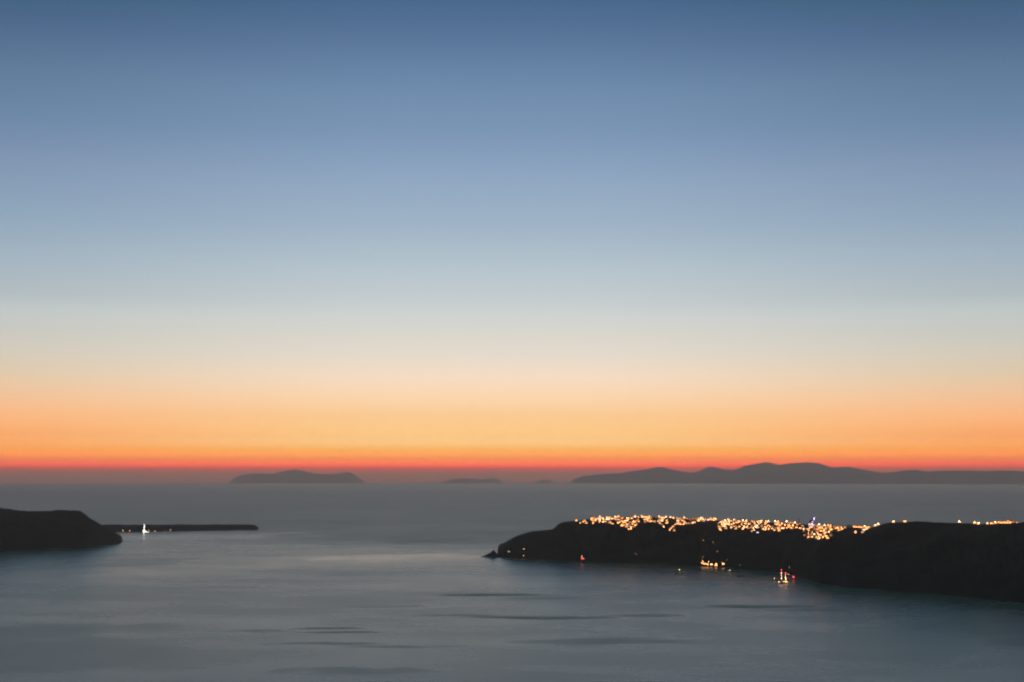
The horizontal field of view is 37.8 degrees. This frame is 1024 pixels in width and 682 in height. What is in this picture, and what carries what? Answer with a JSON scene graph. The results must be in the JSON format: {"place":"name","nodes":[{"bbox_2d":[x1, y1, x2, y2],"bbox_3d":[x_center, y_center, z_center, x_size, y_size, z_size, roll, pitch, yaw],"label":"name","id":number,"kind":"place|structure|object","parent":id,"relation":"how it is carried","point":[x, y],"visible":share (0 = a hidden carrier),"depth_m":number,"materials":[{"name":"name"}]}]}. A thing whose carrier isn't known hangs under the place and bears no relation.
{"place":"outdoors","nodes":[
{"label":"outdoors","id":0,"kind":"place"},
{"bbox_2d":[0,508,121,551],"bbox_3d":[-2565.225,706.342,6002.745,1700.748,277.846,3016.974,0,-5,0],"label":"headland","id":1,"kind":"structure","parent":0,"point":[33,530],"depth_m":6207.83,"materials":[{"name":"black stone"}]},
{"bbox_2d":[103,524,257,531],"bbox_3d":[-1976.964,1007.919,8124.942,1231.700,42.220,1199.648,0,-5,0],"label":"headland","id":2,"kind":"structure","parent":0,"point":[162,528],"depth_m":7924.15,"materials":[{"name":"black stone"}]},
{"bbox_2d":[229,469,364,482],"bbox_3d":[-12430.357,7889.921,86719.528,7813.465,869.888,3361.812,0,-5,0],"label":"island","id":3,"kind":"structure","parent":0,"point":[294,476],"depth_m":86205.94,"materials":[{"name":"grey stone"}]},
{"bbox_2d":[441,478,502,482],"bbox_3d":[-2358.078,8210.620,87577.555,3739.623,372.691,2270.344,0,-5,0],"label":"island","id":4,"kind":"structure","parent":0,"point":[471,480],"depth_m":87208.40,"materials":[{"name":"grey stone"}]},
{"bbox_2d":[0,483,1023,681],"bbox_3d":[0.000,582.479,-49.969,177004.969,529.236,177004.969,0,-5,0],"label":"sea","id":5,"kind":"structure","parent":0,"point":[355,582],"depth_m":3722.56,"materials":[{"name":"grey liquid"}]},
{"bbox_2d":[481,550,500,557],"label":"rocky islet","id":6,"kind":"object","parent":5,"relation":"in","point":[493,554],"visible":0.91,"depth_m":5498.46,"materials":[{"name":"black stone"}]},
{"bbox_2d":[0,0,1023,483],"label":"sky","id":7,"kind":"structure","parent":0,"point":[375,241],"materials":[{"name":"blue"}]},
{"bbox_2d":[535,479,553,482],"bbox_3d":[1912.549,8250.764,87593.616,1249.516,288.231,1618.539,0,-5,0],"label":"island","id":8,"kind":"structure","parent":0,"point":[544,481],"depth_m":87302.83,"materials":[{"name":"grey stone"}]},
{"bbox_2d":[497,517,1023,602],"bbox_3d":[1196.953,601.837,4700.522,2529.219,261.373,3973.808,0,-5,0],"label":"headland","id":9,"kind":"structure","parent":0,"point":[983,561],"depth_m":4346.37,"materials":[{"name":"black stone"}]},
{"bbox_2d":[808,518,814,526],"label":"church","id":10,"kind":"structure","parent":9,"relation":"on","point":[811,522],"depth_m":4702.96,"materials":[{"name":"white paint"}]},
{"bbox_2d":[570,462,1023,483],"bbox_3d":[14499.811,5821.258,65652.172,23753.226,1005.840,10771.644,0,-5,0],"label":"island","id":11,"kind":"structure","parent":0,"point":[802,472],"depth_m":64703.72,"materials":[{"name":"grey stone"}]}
]}

